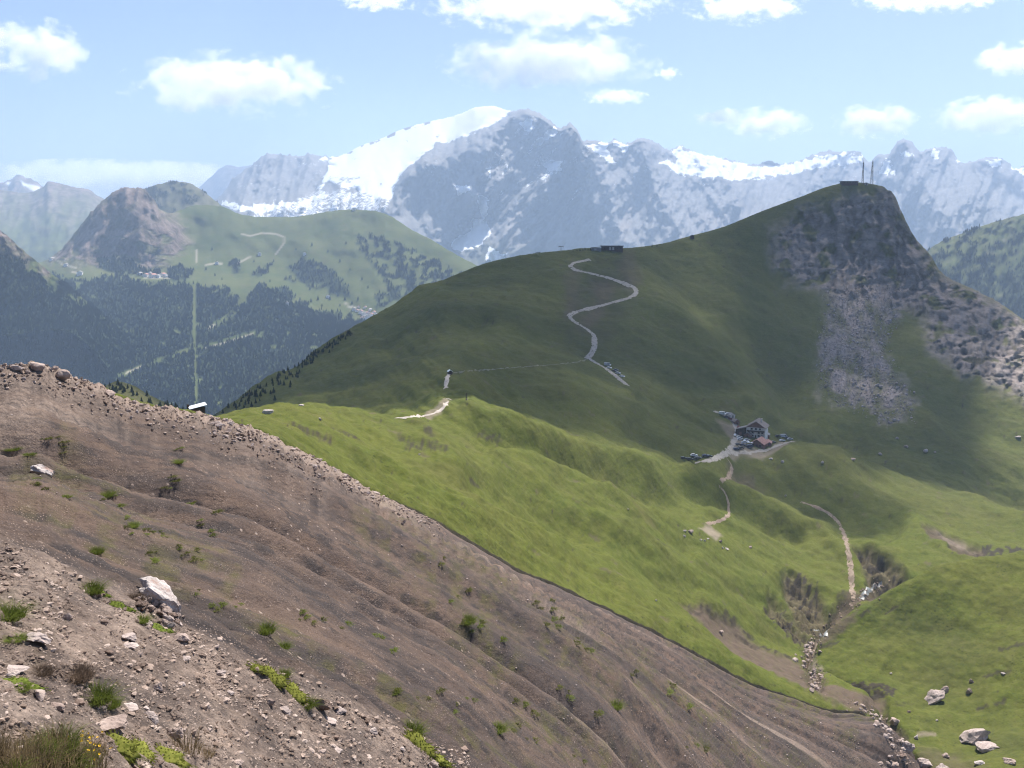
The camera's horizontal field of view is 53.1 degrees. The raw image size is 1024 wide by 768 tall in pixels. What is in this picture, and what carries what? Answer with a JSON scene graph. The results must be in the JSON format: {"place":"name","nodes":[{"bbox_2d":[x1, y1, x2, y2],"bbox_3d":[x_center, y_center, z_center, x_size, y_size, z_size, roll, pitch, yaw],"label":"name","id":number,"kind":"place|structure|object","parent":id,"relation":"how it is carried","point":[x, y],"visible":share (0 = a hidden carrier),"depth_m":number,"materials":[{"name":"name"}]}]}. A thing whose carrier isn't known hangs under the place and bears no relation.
{"place":"outdoors","nodes":[
{"label":"outdoors","id":0,"kind":"place"},
{"bbox_2d":[0,175,42,192],"bbox_3d":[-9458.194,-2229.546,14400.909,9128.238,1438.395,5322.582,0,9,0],"label":"peak","id":1,"kind":"structure","parent":0,"point":[20,183],"depth_m":14306.40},
{"bbox_2d":[0,181,103,261],"bbox_3d":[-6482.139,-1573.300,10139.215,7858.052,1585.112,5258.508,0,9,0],"label":"mountain","id":2,"kind":"structure","parent":0,"point":[45,221],"depth_m":9558.58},
{"bbox_2d":[0,230,130,372],"bbox_3d":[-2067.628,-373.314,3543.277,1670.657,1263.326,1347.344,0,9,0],"label":"spur","id":3,"kind":"structure","parent":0,"point":[15,250],"depth_m":3361.99,"materials":[{"name":"plant"}]},
{"bbox_2d":[0,247,136,373],"bbox_3d":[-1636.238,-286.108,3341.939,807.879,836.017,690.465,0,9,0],"label":"forest","id":4,"kind":"object","parent":3,"relation":"on","point":[65,287],"visible":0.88,"depth_m":3395.89,"materials":[{"name":"plant"}]},
{"bbox_2d":[106,381,180,408],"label":"green shoulder","id":5,"kind":"object","parent":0,"point":[141,393],"visible":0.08,"depth_m":785.07},
{"bbox_2d":[145,182,220,212],"bbox_3d":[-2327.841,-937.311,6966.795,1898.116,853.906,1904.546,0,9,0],"label":"wooded ridge","id":6,"kind":"structure","parent":0,"point":[170,201],"depth_m":6675.42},
{"bbox_2d":[145,180,220,212],"bbox_3d":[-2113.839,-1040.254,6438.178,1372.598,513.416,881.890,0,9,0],"label":"forest","id":7,"kind":"object","parent":6,"relation":"on","point":[165,192],"visible":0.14,"depth_m":6686.93,"materials":[{"name":"plant"}]},
{"bbox_2d":[199,165,251,198],"bbox_3d":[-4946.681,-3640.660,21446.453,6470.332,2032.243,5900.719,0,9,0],"label":"farthest ridge","id":8,"kind":"structure","parent":0,"point":[215,185],"depth_m":20568.72,"materials":[{"name":"stone"}]},
{"bbox_2d":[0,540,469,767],"bbox_3d":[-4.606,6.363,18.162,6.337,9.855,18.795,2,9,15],"label":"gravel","id":9,"kind":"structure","parent":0,"point":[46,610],"depth_m":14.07,"materials":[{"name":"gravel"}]},
{"bbox_2d":[0,187,476,413],"bbox_3d":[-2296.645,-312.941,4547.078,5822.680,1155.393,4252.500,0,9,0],"label":"valley","id":10,"kind":"structure","parent":0,"point":[138,226],"depth_m":4933.79,"materials":[{"name":"plant"}]},
{"bbox_2d":[0,232,461,414],"bbox_3d":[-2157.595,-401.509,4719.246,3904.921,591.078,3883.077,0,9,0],"label":"forest","id":11,"kind":"object","parent":10,"relation":"on","point":[170,395],"visible":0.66,"depth_m":3900.77,"materials":[{"name":"plant"}]},
{"bbox_2d":[0,361,920,767],"bbox_3d":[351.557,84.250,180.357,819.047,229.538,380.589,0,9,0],"label":"scree slope","id":12,"kind":"structure","parent":0,"point":[366,591],"depth_m":46.22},
{"bbox_2d":[0,722,21,762],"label":"dry grass","id":13,"kind":"structure","parent":12,"relation":"on","point":[3,749],"depth_m":8.26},
{"bbox_2d":[4,671,19,677],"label":"rock","id":14,"kind":"object","parent":12,"relation":"on","point":[12,674],"visible":0.72,"depth_m":10.58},
{"bbox_2d":[0,631,32,644],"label":"grass tuft","id":15,"kind":"object","parent":12,"relation":"on","point":[22,637],"visible":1,"depth_m":11.43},
{"bbox_2d":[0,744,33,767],"bbox_3d":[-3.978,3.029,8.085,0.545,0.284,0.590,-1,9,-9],"label":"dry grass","id":16,"kind":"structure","parent":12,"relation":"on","point":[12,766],"depth_m":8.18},
{"bbox_2d":[7,665,29,672],"bbox_3d":[-5.241,2.985,10.731,0.252,0.043,0.267,11,11,12],"label":"rock","id":17,"kind":"object","parent":12,"relation":"on","point":[15,668],"visible":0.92,"depth_m":10.73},
{"bbox_2d":[0,755,38,767],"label":"dry grass","id":18,"kind":"structure","parent":12,"relation":"on","point":[13,763],"depth_m":8.21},
{"bbox_2d":[0,597,46,625],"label":"grass tuft","id":19,"kind":"object","parent":12,"relation":"on","point":[15,614],"visible":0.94,"depth_m":12.44,"materials":[{"name":"plant"}]},
{"bbox_2d":[1,676,50,691],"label":"moss cushion","id":20,"kind":"object","parent":12,"relation":"on","point":[14,680],"visible":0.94,"depth_m":10.48,"materials":[{"name":"green plant"}]},
{"bbox_2d":[0,727,56,765],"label":"dry grass","id":21,"kind":"structure","parent":12,"relation":"on","point":[17,749],"depth_m":8.43,"materials":[{"name":"plant"}]},
{"bbox_2d":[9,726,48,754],"bbox_3d":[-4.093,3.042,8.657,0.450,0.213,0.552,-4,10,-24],"label":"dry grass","id":22,"kind":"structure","parent":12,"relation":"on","point":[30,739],"depth_m":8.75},
{"bbox_2d":[16,679,42,693],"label":"grass tuft","id":23,"kind":"object","parent":12,"relation":"on","point":[25,686],"visible":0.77,"depth_m":10.37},
{"bbox_2d":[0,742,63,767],"bbox_3d":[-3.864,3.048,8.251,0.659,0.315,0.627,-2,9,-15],"label":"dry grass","id":24,"kind":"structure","parent":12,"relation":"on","point":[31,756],"depth_m":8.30,"materials":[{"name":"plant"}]},
{"bbox_2d":[30,362,44,371],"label":"rock","id":25,"kind":"object","parent":12,"relation":"on","point":[36,366],"visible":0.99,"depth_m":62.88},
{"bbox_2d":[26,632,50,643],"bbox_3d":[-5.339,2.871,11.554,0.275,0.134,0.270,6,7,-18],"label":"boulder","id":26,"kind":"object","parent":12,"relation":"on","point":[39,637],"visible":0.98,"depth_m":11.51,"materials":[{"name":"stone"}]},
{"bbox_2d":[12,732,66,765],"bbox_3d":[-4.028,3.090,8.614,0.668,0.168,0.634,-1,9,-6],"label":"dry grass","id":27,"kind":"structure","parent":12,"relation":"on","point":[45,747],"depth_m":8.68,"materials":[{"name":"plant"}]},
{"bbox_2d":[34,689,45,701],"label":"rock","id":28,"kind":"object","parent":12,"relation":"on","point":[40,694],"visible":1,"depth_m":10.30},
{"bbox_2d":[3,736,78,767],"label":"dry grass","id":29,"kind":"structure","parent":12,"relation":"on","point":[58,766],"depth_m":8.47,"materials":[{"name":"plant"}]},
{"bbox_2d":[30,464,54,476],"bbox_3d":[-17.515,3.241,38.169,0.882,0.486,0.938,22,-1,-24],"label":"boulder","id":30,"kind":"object","parent":12,"relation":"on","point":[38,469],"visible":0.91,"depth_m":37.90,"materials":[{"name":"white stone"}]},
{"bbox_2d":[28,661,63,679],"bbox_3d":[-5.064,3.072,10.928,0.652,0.087,0.640,-3,9,-16],"label":"grass tuft","id":31,"kind":"object","parent":12,"relation":"on","point":[46,670],"visible":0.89,"depth_m":11.00,"materials":[{"name":"plant"}]},
{"bbox_2d":[12,707,98,757],"bbox_3d":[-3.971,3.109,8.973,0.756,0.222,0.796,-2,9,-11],"label":"dry grass","id":32,"kind":"structure","parent":12,"relation":"on","point":[73,735],"depth_m":9.05,"materials":[{"name":"plant"}]},
{"bbox_2d":[50,702,65,710],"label":"rock","id":33,"kind":"object","parent":12,"relation":"on","point":[61,706],"visible":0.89,"depth_m":10.27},
{"bbox_2d":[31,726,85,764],"bbox_3d":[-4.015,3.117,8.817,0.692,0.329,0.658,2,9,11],"label":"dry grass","id":34,"kind":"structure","parent":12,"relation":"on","point":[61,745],"depth_m":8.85,"materials":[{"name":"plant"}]},
{"bbox_2d":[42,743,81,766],"bbox_3d":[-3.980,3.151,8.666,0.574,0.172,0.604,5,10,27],"label":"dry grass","id":35,"kind":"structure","parent":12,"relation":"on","point":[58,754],"depth_m":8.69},
{"bbox_2d":[56,369,70,380],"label":"rock","id":36,"kind":"object","parent":12,"relation":"on","point":[63,374],"visible":0.94,"depth_m":64.18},
{"bbox_2d":[49,730,104,767],"bbox_3d":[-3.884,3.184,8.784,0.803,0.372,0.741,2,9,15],"label":"dry grass","id":37,"kind":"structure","parent":12,"relation":"on","point":[74,763],"depth_m":8.81,"materials":[{"name":"plant"}]},
{"bbox_2d":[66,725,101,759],"bbox_3d":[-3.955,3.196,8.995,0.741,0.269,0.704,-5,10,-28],"label":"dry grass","id":38,"kind":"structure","parent":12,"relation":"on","point":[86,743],"depth_m":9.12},
{"bbox_2d":[64,656,113,686],"bbox_3d":[-4.889,3.197,11.415,0.880,0.191,0.834,4,10,25],"label":"grass tuft","id":39,"kind":"object","parent":12,"relation":"on","point":[87,673],"visible":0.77,"depth_m":11.42,"materials":[{"name":"plant"}]},
{"bbox_2d":[68,731,113,766],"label":"yellow flowers","id":40,"kind":"object","parent":12,"relation":"on","point":[99,753],"visible":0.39,"depth_m":9.28,"materials":[{"name":"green plant"}]},
{"bbox_2d":[77,578,112,595],"bbox_3d":[-6.570,3.154,15.937,0.841,0.198,0.885,0,9,1],"label":"grass tuft","id":41,"kind":"object","parent":12,"relation":"on","point":[94,589],"visible":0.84,"depth_m":15.95,"materials":[{"name":"plant"}]},
{"bbox_2d":[86,544,106,554],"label":"grass tuft","id":42,"kind":"object","parent":12,"relation":"on","point":[96,550],"visible":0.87,"depth_m":26.59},
{"bbox_2d":[79,728,114,761],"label":"flowers","id":43,"kind":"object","parent":12,"relation":"on","point":[105,747],"depth_m":9.73,"materials":[{"name":"plant"}]},
{"bbox_2d":[76,737,122,767],"bbox_3d":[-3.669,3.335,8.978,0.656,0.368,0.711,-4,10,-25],"label":"dry grass","id":44,"kind":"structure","parent":12,"relation":"on","point":[94,761],"depth_m":9.08,"materials":[{"name":"plant"}]},
{"bbox_2d":[97,489,115,497],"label":"grass tuft","id":45,"kind":"object","parent":12,"relation":"on","point":[109,493],"visible":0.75,"depth_m":39.72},
{"bbox_2d":[77,677,140,706],"bbox_3d":[-4.562,3.382,11.193,0.832,0.208,0.942,6,10,32],"label":"grass tuft","id":46,"kind":"object","parent":12,"relation":"on","point":[107,696],"visible":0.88,"depth_m":11.25,"materials":[{"name":"plant"}]},
{"bbox_2d":[100,714,127,731],"bbox_3d":[-4.230,3.605,10.819,0.296,0.112,0.401,7,10,9],"label":"boulder","id":47,"kind":"object","parent":12,"relation":"on","point":[117,722],"visible":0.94,"depth_m":10.79,"materials":[{"name":"stone"}]},
{"bbox_2d":[105,693,131,712],"bbox_3d":[-4.436,3.534,11.366,0.468,0.097,0.458,4,10,27],"label":"grass tuft","id":48,"kind":"object","parent":12,"relation":"on","point":[116,702],"visible":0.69,"depth_m":11.37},
{"bbox_2d":[101,600,140,613],"bbox_3d":[-6.141,3.477,15.982,0.714,0.138,0.426,25,5,-10],"label":"moss cushion","id":49,"kind":"object","parent":12,"relation":"on","point":[117,604],"visible":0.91,"depth_m":16.00,"materials":[{"name":"green plant"}]},
{"bbox_2d":[105,729,147,767],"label":"moss cushion","id":50,"kind":"object","parent":12,"relation":"on","point":[126,748],"visible":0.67,"depth_m":10.38,"materials":[{"name":"plant"}]},
{"bbox_2d":[122,632,136,641],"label":"rock","id":51,"kind":"object","parent":12,"relation":"on","point":[131,636],"visible":1,"depth_m":14.46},
{"bbox_2d":[124,642,138,648],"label":"rock","id":52,"kind":"object","parent":12,"relation":"on","point":[131,645],"visible":0.74,"depth_m":14.01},
{"bbox_2d":[124,702,138,711],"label":"rock","id":53,"kind":"object","parent":12,"relation":"on","point":[132,706],"visible":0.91,"depth_m":11.71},
{"bbox_2d":[128,520,142,528],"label":"grass tuft","id":54,"kind":"object","parent":12,"relation":"on","point":[134,525],"visible":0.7,"depth_m":31.02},
{"bbox_2d":[125,591,152,601],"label":"grass tuft","id":55,"kind":"object","parent":12,"relation":"on","point":[132,596],"visible":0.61,"depth_m":16.77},
{"bbox_2d":[130,736,158,765],"bbox_3d":[-3.864,3.810,10.646,0.483,0.103,0.344,29,16,11],"label":"moss cushion","id":56,"kind":"object","parent":12,"relation":"on","point":[145,750],"visible":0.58,"depth_m":10.65,"materials":[{"name":"plant"}]},
{"bbox_2d":[137,613,153,623],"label":"grass tuft","id":57,"kind":"object","parent":12,"relation":"on","point":[143,620],"visible":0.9,"depth_m":15.92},
{"bbox_2d":[145,710,158,724],"bbox_3d":[-4.202,3.889,11.963,0.194,0.081,0.136,28,8,-3],"label":"rock","id":58,"kind":"object","parent":12,"relation":"on","point":[152,716],"visible":0.97,"depth_m":11.94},
{"bbox_2d":[153,682,162,692],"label":"rock","id":59,"kind":"object","parent":12,"relation":"on","point":[158,687],"visible":0.98,"depth_m":12.95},
{"bbox_2d":[139,576,178,610],"bbox_3d":[-6.207,3.686,17.971,0.632,0.540,0.924,-4,10,-23],"label":"boulder","id":60,"kind":"object","parent":12,"relation":"on","point":[162,592],"visible":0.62,"depth_m":17.78,"materials":[{"name":"white stone"}]},
{"bbox_2d":[145,621,176,632],"bbox_3d":[-5.570,3.822,16.049,0.714,0.118,0.426,25,3,-14],"label":"moss cushion","id":61,"kind":"object","parent":12,"relation":"on","point":[159,627],"visible":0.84,"depth_m":16.06,"materials":[{"name":"green plant"}]},
{"bbox_2d":[153,743,195,767],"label":"moss cushion","id":62,"kind":"object","parent":12,"relation":"on","point":[172,756],"visible":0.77,"depth_m":11.11,"materials":[{"name":"plant"}]},
{"bbox_2d":[167,727,185,739],"bbox_3d":[-3.935,4.098,11.937,0.258,0.206,0.160,3,7,-22],"label":"rock","id":63,"kind":"object","parent":12,"relation":"on","point":[178,730],"visible":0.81,"depth_m":11.90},
{"bbox_2d":[172,633,189,641],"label":"rock","id":64,"kind":"object","parent":12,"relation":"on","point":[181,637],"visible":1,"depth_m":15.88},
{"bbox_2d":[163,720,225,756],"bbox_3d":[-3.644,4.056,11.690,0.845,0.284,0.803,-5,10,-31],"label":"grass tuft","id":65,"kind":"object","parent":12,"relation":"on","point":[186,746],"visible":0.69,"depth_m":11.71,"materials":[{"name":"plant"}]},
{"bbox_2d":[196,739,220,759],"bbox_3d":[-3.592,4.288,11.972,0.468,0.163,0.432,-2,9,-11],"label":"grass tuft","id":66,"kind":"object","parent":12,"relation":"on","point":[209,752],"visible":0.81,"depth_m":12.02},
{"bbox_2d":[244,661,272,675],"bbox_3d":[-4.174,4.650,16.765,0.590,0.076,0.399,25,5,-10],"label":"moss cushion","id":67,"kind":"object","parent":12,"relation":"on","point":[262,671],"visible":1,"depth_m":16.73,"materials":[{"name":"plant"}]},
{"bbox_2d":[255,620,281,635],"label":"grass tuft","id":68,"kind":"object","parent":12,"relation":"on","point":[267,629],"visible":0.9,"depth_m":23.78,"materials":[{"name":"plant"}]},
{"bbox_2d":[254,661,291,690],"bbox_3d":[-4.010,4.833,16.984,0.884,0.189,0.630,26,8,-4],"label":"moss cushion","id":69,"kind":"object","parent":12,"relation":"on","point":[278,680],"visible":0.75,"depth_m":16.94,"materials":[{"name":"plant"}]},
{"bbox_2d":[280,706,290,715],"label":"rock","id":70,"kind":"object","parent":12,"relation":"on","point":[286,710],"visible":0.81,"depth_m":16.12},
{"bbox_2d":[278,640,296,648],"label":"grass tuft","id":71,"kind":"object","parent":12,"relation":"on","point":[286,645],"visible":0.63,"depth_m":20.88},
{"bbox_2d":[278,667,297,679],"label":"grass tuft","id":72,"kind":"object","parent":12,"relation":"on","point":[287,673],"visible":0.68,"depth_m":17.64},
{"bbox_2d":[286,680,309,706],"bbox_3d":[-3.684,5.156,17.172,0.787,0.168,0.560,28,14,9],"label":"moss cushion","id":73,"kind":"object","parent":12,"relation":"on","point":[297,694],"visible":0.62,"depth_m":17.13,"materials":[{"name":"plant"}]},
{"bbox_2d":[302,694,324,710],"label":"grass tuft","id":74,"kind":"object","parent":12,"relation":"on","point":[311,703],"visible":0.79,"depth_m":17.11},
{"bbox_2d":[314,698,331,709],"bbox_3d":[-3.267,5.492,17.544,0.348,0.250,0.250,25,5,-11],"label":"rock","id":75,"kind":"object","parent":12,"relation":"on","point":[326,703],"visible":0.65,"depth_m":17.46,"materials":[{"name":"stone"}]},
{"bbox_2d":[326,716,336,724],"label":"rock","id":76,"kind":"object","parent":12,"relation":"on","point":[331,721],"visible":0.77,"depth_m":17.42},
{"bbox_2d":[336,706,346,714],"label":"rock","id":77,"kind":"object","parent":12,"relation":"on","point":[340,710],"visible":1,"depth_m":18.22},
{"bbox_2d":[402,718,434,738],"bbox_3d":[-2.107,7.179,21.268,1.253,0.249,1.190,1,9,7],"label":"grass tuft","id":78,"kind":"object","parent":12,"relation":"on","point":[417,727],"visible":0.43,"depth_m":21.43,"materials":[{"name":"plant"}]},
{"bbox_2d":[400,725,439,761],"bbox_3d":[-1.818,6.997,19.897,1.085,0.290,0.773,28,13,7],"label":"moss cushion","id":79,"kind":"object","parent":12,"relation":"on","point":[417,739],"visible":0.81,"depth_m":19.87,"materials":[{"name":"plant"}]},
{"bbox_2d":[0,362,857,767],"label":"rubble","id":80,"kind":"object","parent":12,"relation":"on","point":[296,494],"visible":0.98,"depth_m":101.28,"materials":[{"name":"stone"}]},
{"bbox_2d":[435,752,454,767],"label":"moss cushion","id":81,"kind":"object","parent":12,"relation":"on","point":[442,762],"visible":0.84,"depth_m":19.81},
{"bbox_2d":[456,612,483,627],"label":"grass tuft","id":82,"kind":"object","parent":12,"relation":"on","point":[468,619],"visible":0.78,"depth_m":61.38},
{"bbox_2d":[492,720,511,733],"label":"grass tuft","id":83,"kind":"object","parent":12,"relation":"on","point":[500,727],"visible":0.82,"depth_m":37.53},
{"bbox_2d":[610,699,626,711],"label":"grass tuft","id":84,"kind":"object","parent":12,"relation":"on","point":[616,706],"visible":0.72,"depth_m":90.57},
{"bbox_2d":[902,741,915,753],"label":"boulder","id":85,"kind":"object","parent":12,"relation":"on","point":[909,747],"visible":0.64,"depth_m":353.32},
{"bbox_2d":[916,758,932,767],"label":"boulder","id":86,"kind":"object","parent":12,"relation":"on","point":[924,763],"visible":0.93,"depth_m":351.63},
{"bbox_2d":[0,0,1023,198],"label":"sky","id":87,"kind":"structure","parent":0,"point":[102,97],"materials":[{"name":"blue"}]},
{"bbox_2d":[453,359,587,372],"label":"path","id":88,"kind":"structure","parent":0,"point":[514,367],"depth_m":765.80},
{"bbox_2d":[106,182,1023,717],"bbox_3d":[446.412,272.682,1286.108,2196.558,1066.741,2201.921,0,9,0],"label":"green hill","id":89,"kind":"structure","parent":0,"point":[584,480],"depth_m":810.20,"materials":[{"name":"plant"}]},
{"bbox_2d":[188,402,206,412],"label":"hut","id":90,"kind":"object","parent":89,"relation":"on","point":[198,407],"visible":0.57,"depth_m":207.43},
{"bbox_2d":[397,401,448,418],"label":"footpath","id":91,"kind":"structure","parent":89,"relation":"on","point":[439,410],"depth_m":442.32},
{"bbox_2d":[443,374,450,388],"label":"footpath","id":92,"kind":"structure","parent":89,"relation":"on","point":[446,381],"depth_m":607.12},
{"bbox_2d":[600,245,623,252],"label":"lift station","id":93,"kind":"object","parent":89,"relation":"on","point":[617,248],"visible":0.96,"depth_m":1360.32,"materials":[{"name":"concrete"}]},
{"bbox_2d":[736,425,746,435],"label":"timber shed","id":94,"kind":"structure","parent":89,"relation":"on","point":[741,430],"depth_m":903.91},
{"bbox_2d":[745,418,769,438],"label":"mountain refuge","id":95,"kind":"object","parent":89,"relation":"on","point":[757,428],"visible":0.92,"depth_m":896.05,"materials":[{"name":"paint"}]},
{"bbox_2d":[750,436,768,448],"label":"lodge annex","id":96,"kind":"object","parent":89,"relation":"on","point":[761,442],"visible":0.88,"depth_m":860.38,"materials":[{"name":"pink tile"}]},
{"bbox_2d":[839,181,858,185],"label":"summit station","id":97,"kind":"object","parent":89,"relation":"on","point":[845,183],"visible":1,"depth_m":1587.51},
{"bbox_2d":[800,578,914,767],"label":"stream gravel","id":98,"kind":"structure","parent":89,"relation":"on","point":[882,586],"depth_m":447.06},
{"bbox_2d":[816,284,915,423],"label":"talus rubble","id":99,"kind":"object","parent":89,"relation":"on","point":[863,350],"visible":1,"depth_m":1280.28,"materials":[{"name":"stone"}]},
{"bbox_2d":[567,259,638,358],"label":"gravel road","id":100,"kind":"structure","parent":0,"point":[590,354],"depth_m":1174.16,"materials":[{"name":"gravel"}]},
{"bbox_2d":[588,357,628,385],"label":"road","id":101,"kind":"structure","parent":0,"point":[614,375],"depth_m":922.70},
{"bbox_2d":[214,106,1023,265],"bbox_3d":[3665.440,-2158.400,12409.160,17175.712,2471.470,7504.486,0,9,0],"label":"snowy massif","id":102,"kind":"structure","parent":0,"point":[477,186],"depth_m":11165.58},
{"bbox_2d":[695,411,738,463],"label":"access road","id":103,"kind":"structure","parent":0,"point":[721,455],"depth_m":778.65,"materials":[{"name":"gravel"}]},
{"bbox_2d":[706,485,729,524],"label":"path","id":104,"kind":"structure","parent":0,"point":[721,519],"depth_m":612.29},
{"bbox_2d":[720,456,733,482],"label":"path","id":105,"kind":"structure","parent":0,"point":[729,476],"depth_m":734.96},
{"bbox_2d":[725,441,793,455],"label":"access road","id":106,"kind":"structure","parent":0,"point":[735,453],"depth_m":832.78,"materials":[{"name":"gravel"}]},
{"bbox_2d":[800,502,855,598],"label":"farm track","id":107,"kind":"structure","parent":0,"point":[850,564],"depth_m":637.49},
{"bbox_2d":[859,581,881,599],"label":"stream","id":108,"kind":"structure","parent":0,"point":[868,591],"depth_m":574.63,"materials":[{"name":"liquid"}]},
{"bbox_2d":[807,550,1023,767],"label":"grassy knoll","id":109,"kind":"structure","parent":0,"point":[955,627],"depth_m":436.80,"materials":[{"name":"plant"}]},
{"bbox_2d":[889,717,899,725],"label":"boulder","id":110,"kind":"object","parent":109,"relation":"on","point":[894,721],"visible":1,"depth_m":382.77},
{"bbox_2d":[924,689,944,704],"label":"boulder","id":111,"kind":"object","parent":109,"relation":"on","point":[935,696],"visible":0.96,"depth_m":407.80,"materials":[{"name":"stone"}]},
{"bbox_2d":[959,728,990,744],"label":"boulder","id":112,"kind":"object","parent":109,"relation":"on","point":[971,736],"visible":0.94,"depth_m":370.87,"materials":[{"name":"stone"}]},
{"bbox_2d":[975,741,999,752],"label":"boulder","id":113,"kind":"object","parent":109,"relation":"on","point":[983,746],"visible":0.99,"depth_m":363.08,"materials":[{"name":"stone"}]},
{"bbox_2d":[1002,757,1015,764],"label":"boulder","id":114,"kind":"object","parent":109,"relation":"on","point":[1009,761],"visible":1,"depth_m":343.21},
{"bbox_2d":[928,214,1023,318],"bbox_3d":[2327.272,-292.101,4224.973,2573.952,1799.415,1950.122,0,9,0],"label":"slope","id":115,"kind":"structure","parent":0,"point":[1003,233],"depth_m":4011.30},
{"bbox_2d":[927,218,1023,317],"bbox_3d":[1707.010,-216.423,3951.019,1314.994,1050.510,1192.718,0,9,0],"label":"forest","id":116,"kind":"object","parent":115,"relation":"on","point":[946,239],"visible":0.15,"depth_m":3897.89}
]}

